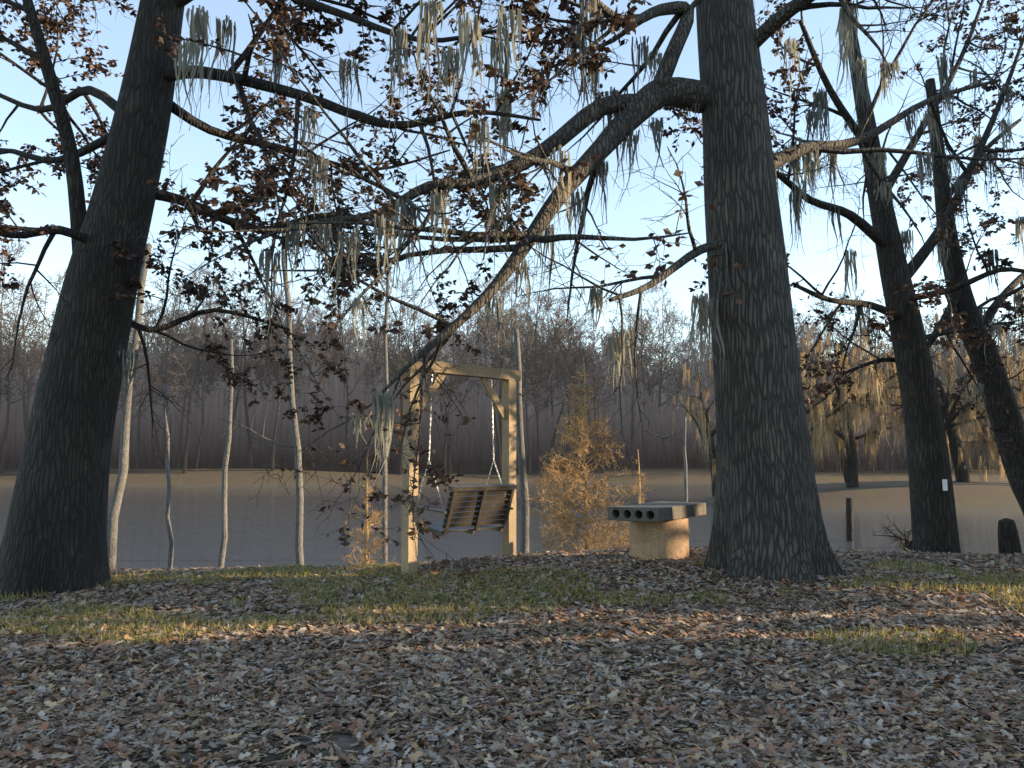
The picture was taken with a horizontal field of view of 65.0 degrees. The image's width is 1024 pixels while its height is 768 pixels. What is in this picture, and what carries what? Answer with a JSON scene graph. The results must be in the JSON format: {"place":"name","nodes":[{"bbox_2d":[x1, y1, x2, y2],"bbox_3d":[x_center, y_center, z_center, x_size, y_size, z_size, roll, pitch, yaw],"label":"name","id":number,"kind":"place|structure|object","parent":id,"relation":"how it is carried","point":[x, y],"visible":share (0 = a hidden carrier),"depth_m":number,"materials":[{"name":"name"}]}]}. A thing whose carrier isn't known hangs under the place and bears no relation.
{"place":"outdoors","nodes":[
{"label":"outdoors","id":0,"kind":"place"},
{"bbox_2d":[0,468,1023,767],"bbox_3d":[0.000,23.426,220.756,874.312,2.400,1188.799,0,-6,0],"label":"ground","id":1,"kind":"structure","parent":0,"point":[752,727],"depth_m":5.41,"materials":[{"name":"soil"}]},
{"bbox_2d":[2,278,41,381],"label":"tree","id":2,"kind":"object","parent":1,"relation":"on","point":[6,331],"visible":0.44,"depth_m":101.43,"materials":[{"name":"plant"}]},
{"bbox_2d":[0,282,48,473],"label":"tree","id":3,"kind":"object","parent":1,"relation":"on","point":[6,428],"visible":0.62,"depth_m":95.90,"materials":[{"name":"plant"}]},
{"bbox_2d":[1,318,50,426],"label":"tree","id":4,"kind":"object","parent":1,"relation":"on","point":[17,367],"visible":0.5,"depth_m":99.78,"materials":[{"name":"plant"}]},
{"bbox_2d":[0,282,52,435],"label":"tree","id":5,"kind":"object","parent":1,"relation":"on","point":[23,392],"visible":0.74,"depth_m":95.08,"materials":[{"name":"plant"}]},
{"bbox_2d":[0,239,52,373],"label":"tree","id":6,"kind":"object","parent":1,"relation":"on","point":[18,249],"visible":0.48,"depth_m":100.76,"materials":[{"name":"plant"}]},
{"bbox_2d":[0,244,52,407],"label":"tree","id":7,"kind":"object","parent":1,"relation":"on","point":[1,315],"visible":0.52,"depth_m":98.82,"materials":[{"name":"plant"}]},
{"bbox_2d":[2,269,66,386],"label":"tree","id":8,"kind":"object","parent":1,"relation":"on","point":[50,277],"visible":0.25,"depth_m":111.73,"materials":[{"name":"plant"}]},
{"bbox_2d":[119,310,175,473],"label":"tree","id":9,"kind":"object","parent":1,"relation":"on","point":[121,400],"visible":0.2,"depth_m":95.81,"materials":[{"name":"plant"}]},
{"bbox_2d":[120,358,181,468],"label":"tree","id":10,"kind":"object","parent":1,"relation":"on","point":[158,447],"visible":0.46,"depth_m":98.41,"materials":[{"name":"brown wood"}]},
{"bbox_2d":[129,300,196,467],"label":"tree","id":11,"kind":"object","parent":1,"relation":"on","point":[139,440],"visible":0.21,"depth_m":101.53,"materials":[{"name":"plant"}]},
{"bbox_2d":[140,302,196,471],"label":"tree","id":12,"kind":"object","parent":1,"relation":"on","point":[167,369],"visible":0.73,"depth_m":98.31,"materials":[{"name":"plant"}]},
{"bbox_2d":[144,300,196,403],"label":"tree","id":13,"kind":"object","parent":1,"relation":"on","point":[173,399],"visible":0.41,"depth_m":102.04,"materials":[{"name":"plant"}]},
{"bbox_2d":[127,277,217,389],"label":"tree","id":14,"kind":"object","parent":1,"relation":"on","point":[152,320],"visible":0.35,"depth_m":104.38,"materials":[{"name":"plant"}]},
{"bbox_2d":[149,337,202,436],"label":"tree","id":15,"kind":"object","parent":1,"relation":"on","point":[163,354],"visible":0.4,"depth_m":101.70,"materials":[{"name":"plant"}]},
{"bbox_2d":[129,271,224,380],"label":"tree","id":16,"kind":"object","parent":1,"relation":"on","point":[152,316],"visible":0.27,"depth_m":106.42,"materials":[{"name":"plant"}]},
{"bbox_2d":[150,284,211,382],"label":"tree","id":17,"kind":"object","parent":1,"relation":"on","point":[173,285],"visible":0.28,"depth_m":103.76,"materials":[{"name":"plant"}]},
{"bbox_2d":[159,328,214,468],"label":"tree","id":18,"kind":"object","parent":1,"relation":"on","point":[189,356],"visible":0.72,"depth_m":97.94,"materials":[{"name":"plant"}]},
{"bbox_2d":[157,258,245,472],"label":"tree","id":19,"kind":"object","parent":1,"relation":"on","point":[185,456],"visible":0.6,"depth_m":97.69,"materials":[{"name":"plant"}]},
{"bbox_2d":[181,366,221,468],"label":"tree","id":20,"kind":"object","parent":1,"relation":"on","point":[200,437],"visible":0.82,"depth_m":98.60,"materials":[{"name":"brown wood"}]},
{"bbox_2d":[159,260,261,382],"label":"tree","id":21,"kind":"object","parent":1,"relation":"on","point":[194,277],"visible":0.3,"depth_m":106.92,"materials":[{"name":"plant"}]},
{"bbox_2d":[165,300,265,406],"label":"tree","id":22,"kind":"object","parent":1,"relation":"on","point":[249,338],"visible":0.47,"depth_m":99.76,"materials":[{"name":"plant"}]},
{"bbox_2d":[191,276,259,389],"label":"tree","id":23,"kind":"object","parent":1,"relation":"on","point":[222,328],"visible":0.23,"depth_m":104.62,"materials":[{"name":"plant"}]},
{"bbox_2d":[180,267,298,468],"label":"tree","id":24,"kind":"object","parent":1,"relation":"on","point":[246,413],"visible":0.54,"depth_m":98.85,"materials":[{"name":"plant"}]},
{"bbox_2d":[192,276,296,468],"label":"tree","id":25,"kind":"object","parent":1,"relation":"on","point":[238,390],"visible":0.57,"depth_m":99.54,"materials":[{"name":"plant"}]},
{"bbox_2d":[264,287,309,397],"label":"tree","id":26,"kind":"object","parent":1,"relation":"on","point":[284,321],"visible":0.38,"depth_m":98.91,"materials":[{"name":"plant"}]},
{"bbox_2d":[246,289,358,470],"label":"tree","id":27,"kind":"object","parent":1,"relation":"on","point":[276,424],"visible":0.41,"depth_m":98.85,"materials":[{"name":"plant"}]},
{"bbox_2d":[293,295,349,385],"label":"tree","id":28,"kind":"object","parent":1,"relation":"on","point":[327,339],"visible":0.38,"depth_m":99.82,"materials":[{"name":"plant"}]},
{"bbox_2d":[0,0,646,598],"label":"tree","id":29,"kind":"object","parent":1,"relation":"on","point":[54,534],"visible":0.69,"depth_m":9.01,"materials":[{"name":"brown plant"}]},
{"bbox_2d":[292,305,360,385],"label":"tree","id":30,"kind":"object","parent":1,"relation":"on","point":[324,347],"visible":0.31,"depth_m":101.15,"materials":[{"name":"plant"}]},
{"bbox_2d":[297,319,356,374],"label":"tree","id":31,"kind":"object","parent":1,"relation":"on","point":[323,346],"visible":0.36,"depth_m":100.13,"materials":[{"name":"plant"}]},
{"bbox_2d":[303,278,382,445],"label":"tree","id":32,"kind":"object","parent":1,"relation":"on","point":[347,390],"visible":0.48,"depth_m":99.05,"materials":[{"name":"plant"}]},
{"bbox_2d":[293,297,394,398],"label":"tree","id":33,"kind":"object","parent":1,"relation":"on","point":[350,320],"visible":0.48,"depth_m":100.57,"materials":[{"name":"plant"}]},
{"bbox_2d":[350,273,407,392],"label":"tree","id":34,"kind":"object","parent":1,"relation":"on","point":[375,323],"visible":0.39,"depth_m":107.44,"materials":[{"name":"plant"}]},
{"bbox_2d":[348,269,458,474],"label":"tree","id":35,"kind":"object","parent":1,"relation":"on","point":[401,429],"visible":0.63,"depth_m":99.84,"materials":[{"name":"plant"}]},
{"bbox_2d":[372,298,455,404],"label":"tree","id":36,"kind":"object","parent":1,"relation":"on","point":[411,340],"visible":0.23,"depth_m":107.20,"materials":[{"name":"plant"}]},
{"bbox_2d":[371,276,461,398],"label":"tree","id":37,"kind":"object","parent":1,"relation":"on","point":[419,328],"visible":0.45,"depth_m":102.40,"materials":[{"name":"plant"}]},
{"bbox_2d":[419,347,468,474],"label":"tree","id":38,"kind":"object","parent":1,"relation":"on","point":[448,448],"visible":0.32,"depth_m":102.01,"materials":[{"name":"brown wood"}]},
{"bbox_2d":[414,302,500,454],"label":"tree","id":39,"kind":"object","parent":1,"relation":"on","point":[464,337],"visible":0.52,"depth_m":105.28,"materials":[{"name":"plant"}]},
{"bbox_2d":[443,352,472,474],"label":"tree","id":40,"kind":"object","parent":1,"relation":"on","point":[446,438],"visible":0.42,"depth_m":101.53,"materials":[{"name":"brown wood"}]},
{"bbox_2d":[398,358,520,573],"bbox_3d":[-0.645,1.259,10.477,2.024,3.034,0.142,5,-8,-44],"label":"swing frame","id":41,"kind":"object","parent":1,"relation":"on","point":[506,407],"visible":0.76,"depth_m":10.60,"materials":[{"name":"wood"}]},
{"bbox_2d":[418,372,506,510],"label":"swing chains","id":42,"kind":"object","parent":41,"relation":"hanging from","point":[429,451],"visible":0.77,"depth_m":10.20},
{"bbox_2d":[418,484,516,536],"bbox_3d":[-0.589,1.613,10.387,1.190,0.634,0.755,5,-8,-44],"label":"swing bench","id":43,"kind":"object","parent":42,"relation":"hanging from","point":[474,521],"visible":0.82,"depth_m":10.18,"materials":[{"name":"wood"}]},
{"bbox_2d":[443,274,515,390],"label":"tree","id":44,"kind":"object","parent":1,"relation":"on","point":[484,285],"visible":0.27,"depth_m":114.80,"materials":[{"name":"plant"}]},
{"bbox_2d":[448,272,520,477],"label":"tree","id":45,"kind":"object","parent":1,"relation":"on","point":[498,437],"visible":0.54,"depth_m":103.06,"materials":[{"name":"plant"}]},
{"bbox_2d":[469,277,541,392],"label":"tree","id":46,"kind":"object","parent":1,"relation":"on","point":[512,311],"visible":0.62,"depth_m":105.05,"materials":[{"name":"plant"}]},
{"bbox_2d":[464,282,556,455],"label":"tree","id":47,"kind":"object","parent":1,"relation":"on","point":[499,416],"visible":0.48,"depth_m":105.68,"materials":[{"name":"plant"}]},
{"bbox_2d":[481,284,540,393],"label":"tree","id":48,"kind":"object","parent":1,"relation":"on","point":[500,334],"visible":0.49,"depth_m":104.34,"materials":[{"name":"plant"}]},
{"bbox_2d":[0,337,1023,473],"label":"distant forest","id":49,"kind":"object","parent":1,"relation":"on","point":[474,452],"visible":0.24,"depth_m":101.84,"materials":[{"name":"plant"}]},
{"bbox_2d":[0,549,1023,660],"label":"grass","id":50,"kind":"structure","parent":1,"relation":"on","point":[966,648],"depth_m":7.65,"materials":[{"name":"plant"}]},
{"bbox_2d":[2,305,1022,438],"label":"distant trees","id":51,"kind":"object","parent":1,"relation":"on","point":[530,408],"visible":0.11,"depth_m":121.52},
{"bbox_2d":[3,549,1021,762],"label":"ground sticks","id":52,"kind":"object","parent":1,"relation":"on","point":[745,662],"visible":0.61,"depth_m":5.69,"materials":[{"name":"brown"}]},
{"bbox_2d":[5,294,1020,384],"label":"distant trees","id":53,"kind":"object","parent":1,"relation":"on","point":[351,326],"visible":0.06,"depth_m":141.04,"materials":[{"name":"plant"}]},
{"bbox_2d":[487,337,553,410],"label":"tree","id":54,"kind":"object","parent":1,"relation":"on","point":[523,357],"visible":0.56,"depth_m":103.46,"materials":[{"name":"plant"}]},
{"bbox_2d":[495,317,565,473],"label":"tree","id":55,"kind":"object","parent":1,"relation":"on","point":[529,449],"visible":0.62,"depth_m":104.98,"materials":[{"name":"plant"}]},
{"bbox_2d":[521,325,557,472],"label":"tree","id":56,"kind":"object","parent":1,"relation":"on","point":[538,449],"visible":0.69,"depth_m":104.96,"materials":[{"name":"plant"}]},
{"bbox_2d":[487,257,592,398],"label":"tree","id":57,"kind":"object","parent":1,"relation":"on","point":[540,305],"visible":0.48,"depth_m":111.65,"materials":[{"name":"plant"}]},
{"bbox_2d":[505,305,582,412],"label":"tree","id":58,"kind":"object","parent":1,"relation":"on","point":[523,334],"visible":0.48,"depth_m":109.92,"materials":[{"name":"plant"}]},
{"bbox_2d":[508,295,605,415],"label":"tree","id":59,"kind":"object","parent":1,"relation":"on","point":[561,306],"visible":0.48,"depth_m":110.14,"materials":[{"name":"plant"}]},
{"bbox_2d":[522,288,603,474],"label":"tree","id":60,"kind":"object","parent":1,"relation":"on","point":[568,342],"visible":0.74,"depth_m":105.84,"materials":[{"name":"plant"}]},
{"bbox_2d":[525,315,604,465],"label":"tree","id":61,"kind":"object","parent":1,"relation":"on","point":[569,447],"visible":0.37,"depth_m":110.17,"materials":[{"name":"plant"}]},
{"bbox_2d":[532,317,603,470],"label":"tree","id":62,"kind":"object","parent":1,"relation":"on","point":[561,354],"visible":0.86,"depth_m":105.12,"materials":[{"name":"plant"}]},
{"bbox_2d":[532,289,607,394],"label":"tree","id":63,"kind":"object","parent":1,"relation":"on","point":[580,327],"visible":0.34,"depth_m":120.89,"materials":[{"name":"plant"}]},
{"bbox_2d":[123,0,1023,587],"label":"tree","id":64,"kind":"object","parent":1,"relation":"on","point":[767,520],"visible":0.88,"depth_m":8.90,"materials":[{"name":"grey plant"}]},
{"bbox_2d":[0,0,1023,582],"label":"tree leaves","id":65,"kind":"object","parent":64,"relation":"attached to","point":[264,178],"visible":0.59,"depth_m":9.77,"materials":[{"name":"brown plant"}]},
{"bbox_2d":[537,333,611,470],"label":"tree","id":66,"kind":"object","parent":1,"relation":"on","point":[554,434],"visible":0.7,"depth_m":106.48,"materials":[{"name":"plant"}]},
{"bbox_2d":[553,311,603,472],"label":"tree","id":67,"kind":"object","parent":1,"relation":"on","point":[582,382],"visible":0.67,"depth_m":105.96,"materials":[{"name":"plant"}]},
{"bbox_2d":[554,326,623,472],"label":"tree","id":68,"kind":"object","parent":1,"relation":"on","point":[598,388],"visible":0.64,"depth_m":106.39,"materials":[{"name":"plant"}]},
{"bbox_2d":[580,316,665,397],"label":"tree","id":69,"kind":"object","parent":1,"relation":"on","point":[638,346],"visible":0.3,"depth_m":110.90,"materials":[{"name":"plant"}]},
{"bbox_2d":[605,296,674,469],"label":"tree","id":70,"kind":"object","parent":1,"relation":"on","point":[643,333],"visible":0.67,"depth_m":107.11,"materials":[{"name":"plant"}]},
{"bbox_2d":[604,273,698,404],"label":"tree","id":71,"kind":"object","parent":1,"relation":"on","point":[662,321],"visible":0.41,"depth_m":114.67,"materials":[{"name":"plant"}]},
{"bbox_2d":[629,518,688,559],"bbox_3d":[1.857,2.016,10.153,0.740,0.650,0.740,0,-6,0],"label":"bench pedestal","id":72,"kind":"object","parent":1,"relation":"on","point":[656,540],"visible":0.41,"depth_m":9.84,"materials":[{"name":"concrete"}]},
{"bbox_2d":[608,501,705,521],"bbox_3d":[1.873,1.613,10.217,0.660,0.160,1.620,-4,-7,33],"label":"concrete slab","id":73,"kind":"object","parent":72,"relation":"on","point":[661,511],"depth_m":9.70,"materials":[{"name":"concrete"}]},
{"bbox_2d":[637,333,688,407],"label":"tree","id":74,"kind":"object","parent":1,"relation":"on","point":[654,371],"visible":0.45,"depth_m":114.42,"materials":[{"name":"plant"}]},
{"bbox_2d":[628,279,705,406],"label":"tree","id":75,"kind":"object","parent":1,"relation":"on","point":[665,310],"visible":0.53,"depth_m":120.05,"materials":[{"name":"plant"}]},
{"bbox_2d":[642,306,703,408],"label":"tree","id":76,"kind":"object","parent":1,"relation":"on","point":[666,374],"visible":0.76,"depth_m":110.55,"materials":[{"name":"plant"}]},
{"bbox_2d":[655,326,714,408],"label":"tree","id":77,"kind":"object","parent":1,"relation":"on","point":[689,362],"visible":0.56,"depth_m":110.94,"materials":[{"name":"plant"}]},
{"bbox_2d":[664,349,819,496],"bbox_3d":[15.217,2.378,53.706,8.888,11.237,11.704,0,-6,0],"label":"mossy tree","id":78,"kind":"object","parent":1,"relation":"on","point":[713,455],"visible":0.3,"depth_m":54.51,"materials":[{"name":"brown plant"}]},
{"bbox_2d":[694,315,893,453],"bbox_3d":[17.185,1.027,46.733,9.573,12.842,9.713,3,-6,-31],"label":"mossy tree","id":79,"kind":"object","parent":1,"relation":"on","point":[836,397],"visible":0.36,"depth_m":46.44,"materials":[{"name":"brown plant"}]},
{"bbox_2d":[795,315,825,381],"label":"tree","id":80,"kind":"object","parent":1,"relation":"on","point":[810,334],"visible":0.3,"depth_m":108.14,"materials":[{"name":"plant"}]},
{"bbox_2d":[661,0,1023,552],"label":"tree","id":81,"kind":"object","parent":1,"relation":"on","point":[934,525],"visible":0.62,"depth_m":12.49,"materials":[{"name":"brown plant"}]},
{"bbox_2d":[118,0,1023,487],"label":"moss","id":82,"kind":"object","parent":81,"relation":"attached to","point":[704,306],"visible":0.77,"depth_m":8.70,"materials":[{"name":"plant"}]},
{"bbox_2d":[809,293,879,366],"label":"tree","id":83,"kind":"object","parent":1,"relation":"on","point":[840,336],"visible":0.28,"depth_m":118.95,"materials":[{"name":"plant"}]},
{"bbox_2d":[671,314,1023,481],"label":"moss","id":84,"kind":"object","parent":1,"relation":"on","point":[818,412],"visible":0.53,"depth_m":49.34,"materials":[{"name":"plant"}]},
{"bbox_2d":[797,329,900,482],"bbox_3d":[21.397,1.148,57.023,13.472,13.198,9.192,-2,-6,20],"label":"mossy tree","id":85,"kind":"object","parent":1,"relation":"on","point":[843,465],"visible":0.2,"depth_m":56.65,"materials":[{"name":"brown plant"}]},
{"bbox_2d":[819,290,891,378],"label":"tree","id":86,"kind":"object","parent":1,"relation":"on","point":[890,346],"visible":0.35,"depth_m":118.24,"materials":[{"name":"plant"}]},
{"bbox_2d":[805,334,954,487],"bbox_3d":[20.256,1.443,50.111,10.492,10.300,11.800,3,-6,-26],"label":"mossy tree","id":87,"kind":"object","parent":1,"relation":"on","point":[852,471],"visible":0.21,"depth_m":49.46,"materials":[{"name":"brown plant"}]},
{"bbox_2d":[807,318,1017,481],"bbox_3d":[27.533,1.283,52.965,13.242,10.883,13.529,0,-6,0],"label":"mossy tree","id":88,"kind":"object","parent":1,"relation":"on","point":[962,475],"visible":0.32,"depth_m":52.35,"materials":[{"name":"brown plant"}]},
{"bbox_2d":[802,78,1023,515],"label":"tree","id":89,"kind":"object","parent":1,"relation":"on","point":[996,385],"visible":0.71,"depth_m":13.48,"materials":[{"name":"brown plant"}]},
{"bbox_2d":[807,308,1023,430],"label":"mossy tree","id":90,"kind":"object","parent":1,"relation":"on","point":[945,408],"visible":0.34,"depth_m":48.45,"materials":[{"name":"brown plant"}]},
{"bbox_2d":[924,320,969,383],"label":"tree","id":91,"kind":"object","parent":1,"relation":"on","point":[931,329],"visible":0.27,"depth_m":110.19,"materials":[{"name":"plant"}]},
{"bbox_2d":[998,518,1021,554],"bbox_3d":[7.454,2.416,12.024,0.367,0.826,0.368,5,-7,-40],"label":"stump","id":92,"kind":"object","parent":1,"relation":"on","point":[1008,539],"visible":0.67,"depth_m":11.94,"materials":[{"name":"wood"}]},
{"bbox_2d":[1001,320,1023,389],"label":"tree","id":93,"kind":"object","parent":1,"relation":"on","point":[1010,344],"visible":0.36,"depth_m":116.59,"materials":[{"name":"plant"}]},
{"bbox_2d":[0,482,1023,570],"bbox_3d":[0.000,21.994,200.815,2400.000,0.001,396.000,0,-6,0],"label":"water","id":94,"kind":"structure","parent":0,"point":[263,534],"depth_m":32.84,"materials":[{"name":"grey liquid"}]},
{"bbox_2d":[107,243,160,570],"bbox_3d":[-8.127,0.848,17.023,1.169,7.834,0.345,1,-6,-13],"label":"snag","id":95,"kind":"object","parent":94,"relation":"in","point":[112,524],"visible":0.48,"depth_m":16.94,"materials":[{"name":"wood"}]},
{"bbox_2d":[137,384,180,568],"bbox_3d":[-8.287,2.446,18.799,1.149,4.978,0.247,1,-6,-12],"label":"snag","id":96,"kind":"object","parent":94,"relation":"in","point":[169,532],"visible":0.87,"depth_m":18.78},
{"bbox_2d":[209,338,233,569],"bbox_3d":[-6.527,1.899,17.960,0.575,5.904,0.206,-2,-6,19],"label":"snag","id":97,"kind":"object","parent":94,"relation":"in","point":[224,538],"visible":0.88,"depth_m":17.84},
{"bbox_2d":[219,218,331,564],"bbox_3d":[-5.488,0.376,18.883,2.608,9.119,0.585,1,-6,-11],"label":"snag","id":98,"kind":"object","parent":94,"relation":"in","point":[299,556],"visible":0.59,"depth_m":18.88,"materials":[{"name":"wood"}]},
{"bbox_2d":[342,457,397,565],"bbox_3d":[-2.631,2.793,14.804,1.048,2.903,1.409,4,-7,-33],"label":"cypress sapling","id":99,"kind":"object","parent":94,"relation":"in","point":[376,543],"visible":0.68,"depth_m":14.82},
{"bbox_2d":[351,256,425,559],"bbox_3d":[-3.322,0.811,21.003,2.048,8.644,0.526,-1,-6,5],"label":"snag","id":100,"kind":"object","parent":94,"relation":"in","point":[384,476],"visible":0.63,"depth_m":20.92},
{"bbox_2d":[482,328,552,553],"bbox_3d":[0.084,1.763,16.863,1.600,5.972,0.458,-1,-6,7],"label":"snag","id":101,"kind":"object","parent":94,"relation":"in","point":[524,538],"visible":0.85,"depth_m":16.91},
{"bbox_2d":[523,357,644,552],"bbox_3d":[1.338,1.849,14.386,2.278,4.703,2.683,0,-6,0],"label":"cypress sapling","id":102,"kind":"object","parent":94,"relation":"on","point":[587,541],"visible":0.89,"depth_m":14.29,"materials":[{"name":"plant"}]},
{"bbox_2d":[611,449,652,547],"bbox_3d":[2.994,3.094,18.928,1.429,3.106,1.233,4,-7,-35],"label":"cypress sapling","id":103,"kind":"object","parent":94,"relation":"in","point":[642,480],"visible":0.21,"depth_m":18.85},
{"bbox_2d":[641,417,687,501],"bbox_3d":[5.572,3.612,29.854,1.907,4.795,0.496,-1,-6,14],"label":"snag","id":104,"kind":"object","parent":94,"relation":"in","point":[685,473],"visible":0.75,"depth_m":29.83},
{"bbox_2d":[846,498,853,540],"bbox_3d":[10.783,4.576,25.676,0.249,1.854,0.240,-2,-6,22],"label":"piling","id":105,"kind":"object","parent":94,"relation":"in","point":[849,522],"visible":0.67,"depth_m":25.62,"materials":[{"name":"brown wood"}]},
{"bbox_2d":[871,523,912,551],"bbox_3d":[10.569,4.527,21.411,1.786,2.176,1.952,0,-6,0],"label":"fallen branch","id":106,"kind":"object","parent":94,"relation":"in","point":[905,547],"visible":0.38,"depth_m":21.42,"materials":[{"name":"wood"}]},
{"bbox_2d":[0,0,1023,371],"label":"sky","id":107,"kind":"structure","parent":0,"point":[196,147],"materials":[{"name":"blue"}]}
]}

